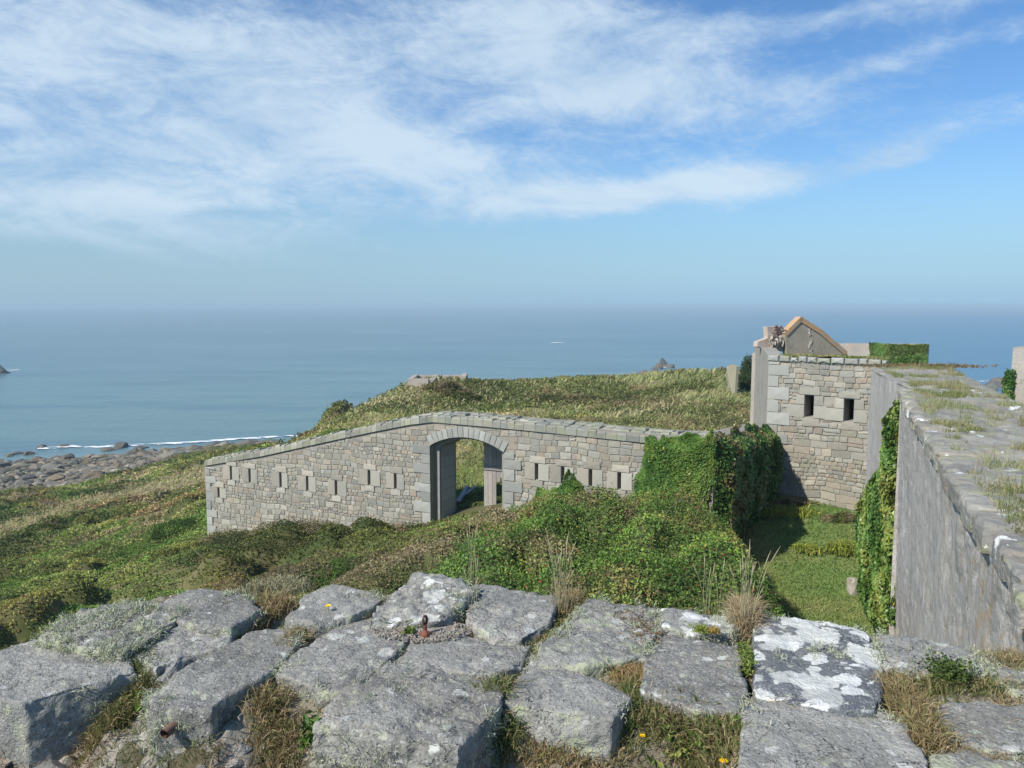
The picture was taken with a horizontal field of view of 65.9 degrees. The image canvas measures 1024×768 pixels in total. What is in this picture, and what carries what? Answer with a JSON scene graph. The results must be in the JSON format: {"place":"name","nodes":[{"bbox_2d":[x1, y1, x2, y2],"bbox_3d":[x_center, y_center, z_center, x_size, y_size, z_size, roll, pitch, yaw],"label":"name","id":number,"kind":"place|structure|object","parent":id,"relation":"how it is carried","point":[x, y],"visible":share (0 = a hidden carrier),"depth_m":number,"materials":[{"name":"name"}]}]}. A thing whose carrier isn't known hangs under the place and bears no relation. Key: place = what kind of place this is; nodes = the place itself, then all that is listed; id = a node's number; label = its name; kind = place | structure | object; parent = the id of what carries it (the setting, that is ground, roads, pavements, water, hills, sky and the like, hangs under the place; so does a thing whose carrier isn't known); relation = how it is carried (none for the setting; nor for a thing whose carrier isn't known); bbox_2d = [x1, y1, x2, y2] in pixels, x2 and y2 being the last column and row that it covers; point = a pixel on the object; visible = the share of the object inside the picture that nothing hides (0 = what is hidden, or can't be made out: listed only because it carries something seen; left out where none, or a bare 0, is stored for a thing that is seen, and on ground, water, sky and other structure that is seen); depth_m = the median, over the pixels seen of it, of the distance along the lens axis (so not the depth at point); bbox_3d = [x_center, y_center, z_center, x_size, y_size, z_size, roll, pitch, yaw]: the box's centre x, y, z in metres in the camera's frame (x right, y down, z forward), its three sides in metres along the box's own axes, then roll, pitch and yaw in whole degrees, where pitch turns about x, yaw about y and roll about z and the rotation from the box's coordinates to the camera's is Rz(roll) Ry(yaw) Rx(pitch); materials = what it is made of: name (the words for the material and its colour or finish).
{"place":"outdoors","nodes":[
{"label":"outdoors","id":0,"kind":"place"},
{"bbox_2d":[0,367,874,649],"bbox_3d":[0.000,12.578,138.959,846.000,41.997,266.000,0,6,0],"label":"hillside","id":1,"kind":"structure","parent":0,"point":[54,607],"depth_m":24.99,"materials":[{"name":"plant"}]},
{"bbox_2d":[113,442,128,449],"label":"boulder","id":2,"kind":"object","parent":1,"relation":"on","point":[119,445],"visible":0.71,"depth_m":165.85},
{"bbox_2d":[109,541,154,557],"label":"gorse bush","id":3,"kind":"object","parent":1,"relation":"on","point":[133,547],"visible":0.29,"depth_m":37.78,"materials":[{"name":"green plant"}]},
{"bbox_2d":[0,439,280,491],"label":"boulder beach","id":4,"kind":"structure","parent":1,"relation":"on","point":[23,474],"depth_m":137.86,"materials":[{"name":"stone"}]},
{"bbox_2d":[141,515,199,542],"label":"gorse bush","id":5,"kind":"object","parent":1,"relation":"on","point":[163,530],"visible":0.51,"depth_m":38.92,"materials":[{"name":"green plant"}]},
{"bbox_2d":[191,548,231,564],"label":"gorse bush","id":6,"kind":"object","parent":1,"relation":"on","point":[202,555],"visible":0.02,"depth_m":25.62,"materials":[{"name":"green plant"}]},
{"bbox_2d":[191,527,261,549],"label":"gorse bush","id":7,"kind":"object","parent":1,"relation":"on","point":[234,540],"visible":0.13,"depth_m":29.48,"materials":[{"name":"green plant"}]},
{"bbox_2d":[247,516,349,537],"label":"gorse bush","id":8,"kind":"object","parent":1,"relation":"on","point":[309,527],"visible":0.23,"depth_m":28.22,"materials":[{"name":"green plant"}]},
{"bbox_2d":[0,374,599,648],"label":"gorse scrub","id":9,"kind":"object","parent":1,"relation":"on","point":[122,562],"visible":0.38,"depth_m":34.35,"materials":[{"name":"green plant"}]},
{"bbox_2d":[317,427,357,435],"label":"gorse bush","id":10,"kind":"object","parent":1,"relation":"on","point":[325,432],"visible":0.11,"depth_m":45.96,"materials":[{"name":"green plant"}]},
{"bbox_2d":[314,547,375,587],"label":"gorse bush","id":11,"kind":"object","parent":1,"relation":"on","point":[342,567],"visible":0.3,"depth_m":19.62,"materials":[{"name":"green plant"}]},
{"bbox_2d":[389,521,422,532],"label":"gorse bush","id":12,"kind":"object","parent":1,"relation":"on","point":[398,527],"visible":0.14,"depth_m":28.41,"materials":[{"name":"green plant"}]},
{"bbox_2d":[407,373,467,386],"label":"concrete bunker","id":13,"kind":"object","parent":1,"relation":"on","point":[412,380],"visible":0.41,"depth_m":56.39},
{"bbox_2d":[418,379,466,396],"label":"gorse bush","id":14,"kind":"object","parent":1,"relation":"on","point":[446,387],"visible":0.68,"depth_m":54.14,"materials":[{"name":"green plant"}]},
{"bbox_2d":[449,388,482,401],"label":"gorse bush","id":15,"kind":"object","parent":1,"relation":"on","point":[469,393],"visible":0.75,"depth_m":53.90,"materials":[{"name":"green plant"}]},
{"bbox_2d":[204,410,760,534],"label":"stone wall","id":16,"kind":"structure","parent":1,"relation":"on","point":[396,471],"depth_m":29.86,"materials":[{"name":"stone"}]},
{"bbox_2d":[483,442,501,505],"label":"wooden gate","id":17,"kind":"structure","parent":16,"relation":"attached to","point":[492,467],"depth_m":29.62,"materials":[{"name":"grey wood"}]},
{"bbox_2d":[532,468,585,502],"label":"ivy","id":18,"kind":"object","parent":16,"relation":"attached to","point":[568,486],"visible":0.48,"depth_m":26.59,"materials":[{"name":"green plant"}]},
{"bbox_2d":[633,428,719,511],"bbox_3d":[5.065,2.818,24.650,2.768,3.074,0.516,3,6,27],"label":"ivy","id":19,"kind":"object","parent":16,"relation":"attached to","point":[684,462],"visible":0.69,"depth_m":24.48,"materials":[{"name":"green plant"}]},
{"bbox_2d":[710,422,783,537],"bbox_3d":[8.396,3.245,27.306,0.849,4.173,8.298,3,7,30],"label":"ivy","id":20,"kind":"object","parent":16,"relation":"attached to","point":[759,475],"visible":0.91,"depth_m":25.77,"materials":[{"name":"green plant"}]},
{"bbox_2d":[284,367,750,447],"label":"heath scrub","id":21,"kind":"object","parent":1,"relation":"on","point":[696,422],"visible":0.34,"depth_m":52.76,"materials":[{"name":"green plant"}]},
{"bbox_2d":[516,393,628,404],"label":"gorse bush","id":22,"kind":"object","parent":1,"relation":"on","point":[559,397],"visible":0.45,"depth_m":54.89,"materials":[{"name":"green plant"}]},
{"bbox_2d":[363,476,801,616],"bbox_3d":[1.321,5.200,20.046,12.642,5.103,17.152,0,6,0],"label":"bramble thicket","id":23,"kind":"object","parent":1,"relation":"on","point":[651,548],"visible":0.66,"depth_m":17.16,"materials":[{"name":"plant"}]},
{"bbox_2d":[610,394,658,403],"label":"gorse bush","id":24,"kind":"object","parent":1,"relation":"on","point":[630,397],"visible":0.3,"depth_m":55.98,"materials":[{"name":"green plant"}]},
{"bbox_2d":[726,364,738,393],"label":"concrete fin","id":25,"kind":"object","parent":1,"relation":"on","point":[732,375],"visible":0.71,"depth_m":57.29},
{"bbox_2d":[738,352,751,390],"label":"gorse bush","id":26,"kind":"object","parent":1,"relation":"on","point":[744,378],"visible":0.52,"depth_m":58.86,"materials":[{"name":"green plant"}]},
{"bbox_2d":[760,504,776,520],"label":"weeds","id":27,"kind":"object","parent":1,"relation":"on","point":[764,518],"visible":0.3,"depth_m":28.16,"materials":[{"name":"plant"}]},
{"bbox_2d":[759,503,827,520],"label":"fern clump","id":28,"kind":"object","parent":1,"relation":"on","point":[792,511],"visible":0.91,"depth_m":28.19,"materials":[{"name":"green plant"}]},
{"bbox_2d":[770,495,819,506],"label":"weeds","id":29,"kind":"object","parent":1,"relation":"on","point":[793,500],"visible":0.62,"depth_m":29.13,"materials":[{"name":"plant"}]},
{"bbox_2d":[789,542,825,555],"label":"fern clump","id":30,"kind":"object","parent":1,"relation":"on","point":[810,548],"visible":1,"depth_m":26.14,"materials":[{"name":"green plant"}]},
{"bbox_2d":[750,347,891,511],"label":"stone tower","id":31,"kind":"structure","parent":1,"relation":"on","point":[815,418],"depth_m":29.27,"materials":[{"name":"stone"}]},
{"bbox_2d":[753,325,786,351],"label":"broken wall","id":32,"kind":"structure","parent":31,"relation":"on","point":[772,338],"depth_m":32.81,"materials":[{"name":"stone"}]},
{"bbox_2d":[781,316,847,355],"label":"gable wall","id":33,"kind":"structure","parent":31,"relation":"on","point":[801,335],"depth_m":33.07,"materials":[{"name":"concrete"}]},
{"bbox_2d":[819,511,856,523],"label":"weeds","id":34,"kind":"object","parent":1,"relation":"on","point":[845,516],"visible":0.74,"depth_m":27.87,"materials":[{"name":"plant"}]},
{"bbox_2d":[823,536,856,555],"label":"fern clump","id":35,"kind":"object","parent":1,"relation":"on","point":[845,547],"visible":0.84,"depth_m":25.92,"materials":[{"name":"green plant"}]},
{"bbox_2d":[846,577,856,595],"bbox_3d":[10.339,6.169,23.945,0.280,0.600,0.327,0,6,0],"label":"fallen stone","id":36,"kind":"object","parent":1,"relation":"on","point":[851,587],"visible":0.84,"depth_m":23.84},
{"bbox_2d":[838,343,928,360],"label":"back wall","id":37,"kind":"structure","parent":1,"relation":"on","point":[857,349],"depth_m":36.07,"materials":[{"name":"concrete"}]},
{"bbox_2d":[868,342,928,364],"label":"ivy","id":38,"kind":"object","parent":37,"relation":"attached to","point":[905,353],"visible":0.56,"depth_m":34.97,"materials":[{"name":"green plant"}]},
{"bbox_2d":[865,360,1023,655],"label":"rampart wall","id":39,"kind":"structure","parent":1,"relation":"on","point":[957,577],"depth_m":10.78,"materials":[{"name":"stone"}]},
{"bbox_2d":[0,593,1023,767],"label":"parapet masonry","id":40,"kind":"object","parent":39,"relation":"on","point":[422,635],"visible":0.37,"depth_m":2.62,"materials":[{"name":"stone"}]},
{"bbox_2d":[0,639,142,767],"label":"granite block","id":41,"kind":"structure","parent":40,"relation":"on","point":[51,699],"depth_m":2.70,"materials":[{"name":"grey stone"}]},
{"bbox_2d":[61,705,124,767],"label":"grass tuft","id":42,"kind":"object","parent":40,"relation":"on","point":[84,742],"visible":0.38,"depth_m":2.69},
{"bbox_2d":[27,597,176,664],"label":"granite block","id":43,"kind":"structure","parent":40,"relation":"on","point":[119,632],"depth_m":3.08,"materials":[{"name":"grey stone"}]},
{"bbox_2d":[79,660,161,753],"bbox_3d":[-1.386,1.151,2.768,0.350,0.265,0.241,-5,8,-40],"label":"grass tuft","id":44,"kind":"object","parent":40,"relation":"on","point":[140,683],"visible":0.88,"depth_m":2.73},
{"bbox_2d":[111,688,145,734],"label":"joint plant","id":45,"kind":"object","parent":40,"relation":"on","point":[138,708],"visible":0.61,"depth_m":2.76,"materials":[{"name":"green plant"}]},
{"bbox_2d":[126,642,164,673],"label":"grass tuft","id":46,"kind":"object","parent":40,"relation":"on","point":[138,664],"visible":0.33,"depth_m":2.92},
{"bbox_2d":[157,655,186,681],"bbox_3d":[-1.250,1.048,2.891,0.104,0.052,0.152,-8,15,9],"label":"rubble stone","id":47,"kind":"object","parent":40,"relation":"on","point":[179,664],"visible":0.66,"depth_m":2.87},
{"bbox_2d":[132,625,233,683],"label":"granite block","id":48,"kind":"structure","parent":40,"relation":"on","point":[189,645],"depth_m":3.01,"materials":[{"name":"grey stone"}]},
{"bbox_2d":[154,586,269,639],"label":"granite block","id":49,"kind":"structure","parent":40,"relation":"on","point":[202,611],"depth_m":3.29,"materials":[{"name":"grey stone"}]},
{"bbox_2d":[133,625,312,767],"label":"granite block","id":50,"kind":"structure","parent":40,"relation":"on","point":[199,697],"depth_m":2.68,"materials":[{"name":"grey stone"}]},
{"bbox_2d":[234,677,311,767],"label":"grass tuft","id":51,"kind":"object","parent":40,"relation":"on","point":[273,701],"visible":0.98,"depth_m":2.63,"materials":[{"name":"plant"}]},
{"bbox_2d":[243,587,303,632],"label":"grass tuft","id":52,"kind":"object","parent":40,"relation":"on","point":[277,602],"visible":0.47,"depth_m":3.48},
{"bbox_2d":[235,573,314,595],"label":"grass tuft","id":53,"kind":"object","parent":40,"relation":"on","point":[280,583],"visible":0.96,"depth_m":3.74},
{"bbox_2d":[270,624,317,652],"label":"grass tuft","id":54,"kind":"object","parent":40,"relation":"on","point":[288,632],"visible":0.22,"depth_m":3.13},
{"bbox_2d":[296,709,318,756],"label":"joint plant","id":55,"kind":"object","parent":40,"relation":"on","point":[305,739],"visible":0.56,"depth_m":2.61,"materials":[{"name":"green plant"}]},
{"bbox_2d":[284,584,387,641],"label":"granite block","id":56,"kind":"structure","parent":40,"relation":"on","point":[312,613],"depth_m":3.33,"materials":[{"name":"grey stone"}]},
{"bbox_2d":[269,617,415,711],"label":"granite block","id":57,"kind":"structure","parent":40,"relation":"on","point":[329,667],"depth_m":2.89,"materials":[{"name":"grey stone"}]},
{"bbox_2d":[0,714,714,767],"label":"dead grass","id":58,"kind":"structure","parent":40,"relation":"on","point":[192,744],"depth_m":2.56,"materials":[{"name":"plant"}]},
{"bbox_2d":[302,657,509,767],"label":"granite block","id":59,"kind":"structure","parent":40,"relation":"on","point":[407,714],"depth_m":2.46,"materials":[{"name":"grey stone"}]},
{"bbox_2d":[398,626,415,634],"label":"joint plant","id":60,"kind":"object","parent":40,"relation":"on","point":[409,629],"visible":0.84,"depth_m":3.12,"materials":[{"name":"green plant"}]},
{"bbox_2d":[370,571,482,630],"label":"granite block","id":61,"kind":"structure","parent":40,"relation":"on","point":[419,595],"depth_m":3.34,"materials":[{"name":"grey stone"}]},
{"bbox_2d":[397,631,531,682],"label":"granite block","id":62,"kind":"structure","parent":40,"relation":"on","point":[481,658],"depth_m":2.94,"materials":[{"name":"grey stone"}]},
{"bbox_2d":[463,558,477,622],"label":"grass tuft","id":63,"kind":"object","parent":40,"relation":"on","point":[474,588],"visible":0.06,"depth_m":3.35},
{"bbox_2d":[464,519,482,585],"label":"grass tuft","id":64,"kind":"object","parent":40,"relation":"on","point":[473,579],"visible":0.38,"depth_m":3.74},
{"bbox_2d":[464,669,533,767],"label":"grass tuft","id":65,"kind":"object","parent":40,"relation":"on","point":[508,738],"visible":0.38,"depth_m":2.58,"materials":[{"name":"plant"}]},
{"bbox_2d":[1,588,1023,767],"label":"dry grass","id":66,"kind":"object","parent":40,"relation":"on","point":[957,701],"depth_m":2.66,"materials":[{"name":"plant"}]},
{"bbox_2d":[460,584,565,645],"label":"granite block","id":67,"kind":"structure","parent":40,"relation":"on","point":[499,615],"depth_m":3.27,"materials":[{"name":"grey stone"}]},
{"bbox_2d":[516,607,575,654],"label":"grass tuft","id":68,"kind":"object","parent":40,"relation":"on","point":[544,637],"visible":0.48,"depth_m":3.15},
{"bbox_2d":[541,531,588,619],"bbox_3d":[0.222,0.822,3.451,0.297,0.400,0.384,0,6,0],"label":"grass tuft","id":69,"kind":"object","parent":40,"relation":"on","point":[567,600],"visible":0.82,"depth_m":3.38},
{"bbox_2d":[502,655,634,767],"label":"granite block","id":70,"kind":"structure","parent":40,"relation":"on","point":[587,713],"depth_m":2.58,"materials":[{"name":"grey stone"}]},
{"bbox_2d":[490,725,652,767],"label":"grass tuft","id":71,"kind":"object","parent":40,"relation":"on","point":[544,754],"visible":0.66,"depth_m":2.53,"materials":[{"name":"plant"}]},
{"bbox_2d":[528,593,667,679],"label":"granite block","id":72,"kind":"structure","parent":40,"relation":"on","point":[588,639],"depth_m":3.05,"materials":[{"name":"grey stone"}]},
{"bbox_2d":[600,653,660,687],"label":"grass tuft","id":73,"kind":"object","parent":40,"relation":"on","point":[630,670],"visible":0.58,"depth_m":2.83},
{"bbox_2d":[611,672,653,746],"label":"grass tuft","id":74,"kind":"object","parent":40,"relation":"on","point":[627,724],"visible":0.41,"depth_m":2.65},
{"bbox_2d":[613,606,664,648],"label":"joint plant","id":75,"kind":"object","parent":40,"relation":"on","point":[644,631],"visible":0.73,"depth_m":3.17,"materials":[{"name":"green plant"}]},
{"bbox_2d":[633,688,740,767],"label":"joint plant","id":76,"kind":"object","parent":40,"relation":"on","point":[679,751],"visible":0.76,"depth_m":2.53,"materials":[{"name":"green plant"}]},
{"bbox_2d":[622,680,753,767],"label":"grass tuft","id":77,"kind":"object","parent":40,"relation":"on","point":[718,735],"visible":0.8,"depth_m":2.51,"materials":[{"name":"plant"}]},
{"bbox_2d":[639,634,748,724],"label":"granite block","id":78,"kind":"structure","parent":40,"relation":"on","point":[712,670],"depth_m":2.77,"materials":[{"name":"grey stone"}]},
{"bbox_2d":[655,607,742,645],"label":"granite block","id":79,"kind":"structure","parent":40,"relation":"on","point":[676,622],"depth_m":3.19,"materials":[{"name":"grey stone"}]},
{"bbox_2d":[689,623,710,634],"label":"joint plant","id":80,"kind":"object","parent":79,"relation":"on","point":[700,628],"visible":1,"depth_m":3.13,"materials":[{"name":"green plant"}]},
{"bbox_2d":[705,626,724,635],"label":"joint plant","id":81,"kind":"object","parent":79,"relation":"on","point":[715,630],"visible":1,"depth_m":3.11,"materials":[{"name":"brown plant"}]},
{"bbox_2d":[693,557,726,615],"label":"grass tuft","id":82,"kind":"object","parent":40,"relation":"on","point":[711,611],"visible":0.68,"depth_m":3.40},
{"bbox_2d":[735,639,758,676],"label":"joint plant","id":83,"kind":"object","parent":40,"relation":"on","point":[746,652],"visible":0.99,"depth_m":2.88,"materials":[{"name":"green plant"}]},
{"bbox_2d":[713,545,781,644],"bbox_3d":[0.978,0.826,3.270,0.330,0.430,0.416,0,6,0],"label":"grass tuft","id":84,"kind":"object","parent":40,"relation":"on","point":[745,613],"visible":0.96,"depth_m":3.18,"materials":[{"name":"plant"}]},
{"bbox_2d":[750,609,885,718],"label":"granite block","id":85,"kind":"structure","parent":40,"relation":"on","point":[820,666],"depth_m":2.83,"materials":[{"name":"grey stone"}]},
{"bbox_2d":[731,692,927,767],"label":"granite block","id":86,"kind":"structure","parent":40,"relation":"on","point":[783,735],"depth_m":2.38,"materials":[{"name":"grey stone"}]},
{"bbox_2d":[868,665,973,758],"bbox_3d":[1.308,1.063,2.566,0.298,0.101,0.573,1,6,11],"label":"grass tuft","id":87,"kind":"object","parent":40,"relation":"on","point":[908,703],"visible":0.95,"depth_m":2.52,"materials":[{"name":"plant"}]},
{"bbox_2d":[868,627,1006,685],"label":"granite block","id":88,"kind":"structure","parent":40,"relation":"on","point":[892,649],"depth_m":2.94,"materials":[{"name":"grey stone"}]},
{"bbox_2d":[912,651,990,693],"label":"joint plant","id":89,"kind":"object","parent":40,"relation":"on","point":[946,667],"visible":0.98,"depth_m":2.76,"materials":[{"name":"green plant"}]},
{"bbox_2d":[888,631,1023,704],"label":"grass tuft","id":90,"kind":"object","parent":40,"relation":"on","point":[937,687],"visible":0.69,"depth_m":2.73,"materials":[{"name":"plant"}]},
{"bbox_2d":[927,746,1023,767],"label":"granite block","id":91,"kind":"structure","parent":40,"relation":"on","point":[958,760],"depth_m":2.29,"materials":[{"name":"grey stone"}]},
{"bbox_2d":[936,700,1023,760],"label":"granite block","id":92,"kind":"structure","parent":40,"relation":"on","point":[975,719],"depth_m":2.47,"materials":[{"name":"grey stone"}]},
{"bbox_2d":[963,642,1023,669],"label":"grass tuft","id":93,"kind":"object","parent":40,"relation":"on","point":[1000,656],"visible":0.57,"depth_m":2.91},
{"bbox_2d":[989,651,1023,702],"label":"granite block","id":94,"kind":"structure","parent":40,"relation":"on","point":[1003,673],"depth_m":2.78,"materials":[{"name":"grey stone"}]},
{"bbox_2d":[854,399,899,635],"bbox_3d":[9.669,3.542,20.920,0.490,6.726,6.956,2,6,16],"label":"ivy","id":95,"kind":"object","parent":39,"relation":"attached to","point":[875,510],"visible":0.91,"depth_m":19.75,"materials":[{"name":"green plant"}]},
{"bbox_2d":[813,363,997,368],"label":"dry weeds","id":96,"kind":"object","parent":39,"relation":"on","point":[890,365],"visible":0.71,"depth_m":24.04,"materials":[{"name":"brown plant"}]},
{"bbox_2d":[1011,346,1023,404],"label":"concrete pier","id":97,"kind":"structure","parent":1,"relation":"on","point":[1018,361],"depth_m":21.96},
{"bbox_2d":[1001,368,1016,399],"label":"ivy","id":98,"kind":"object","parent":97,"relation":"attached to","point":[1007,382],"visible":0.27,"depth_m":21.97,"materials":[{"name":"green plant"}]},
{"bbox_2d":[0,305,1023,461],"bbox_3d":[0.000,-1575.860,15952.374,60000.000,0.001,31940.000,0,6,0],"label":"sea","id":99,"kind":"structure","parent":0,"point":[83,377],"depth_m":517.77,"materials":[{"name":"liquid"}]},
{"bbox_2d":[87,435,296,447],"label":"surf","id":100,"kind":"structure","parent":99,"relation":"on","point":[197,441],"depth_m":172.71,"materials":[{"name":"white liquid"}]},
{"bbox_2d":[651,358,674,368],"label":"sea rock","id":101,"kind":"object","parent":99,"relation":"in","point":[662,363],"visible":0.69,"depth_m":376.75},
{"bbox_2d":[984,377,1002,389],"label":"sea rock","id":102,"kind":"object","parent":99,"relation":"in","point":[995,382],"visible":0.17,"depth_m":287.38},
{"bbox_2d":[0,0,1023,304],"label":"sky","id":103,"kind":"structure","parent":0,"point":[153,152],"materials":[{"name":"blue"}]},
{"bbox_2d":[739,494,875,635],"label":"lawn grass","id":104,"kind":"structure","parent":0,"point":[836,612],"depth_m":25.34,"materials":[{"name":"plant"}]},
{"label":"fallen beam","id":105,"kind":"object","parent":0,"visible":0},
{"bbox_2d":[456,486,476,502],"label":"fallen beam","id":106,"kind":"structure","parent":105,"relation":"on","point":[470,489],"depth_m":33.00,"materials":[{"name":"grey wood"}]},
{"bbox_2d":[457,486,468,501],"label":"fallen beam","id":107,"kind":"structure","parent":106,"relation":"on","point":[462,494],"depth_m":32.28,"materials":[{"name":"grey wood"}]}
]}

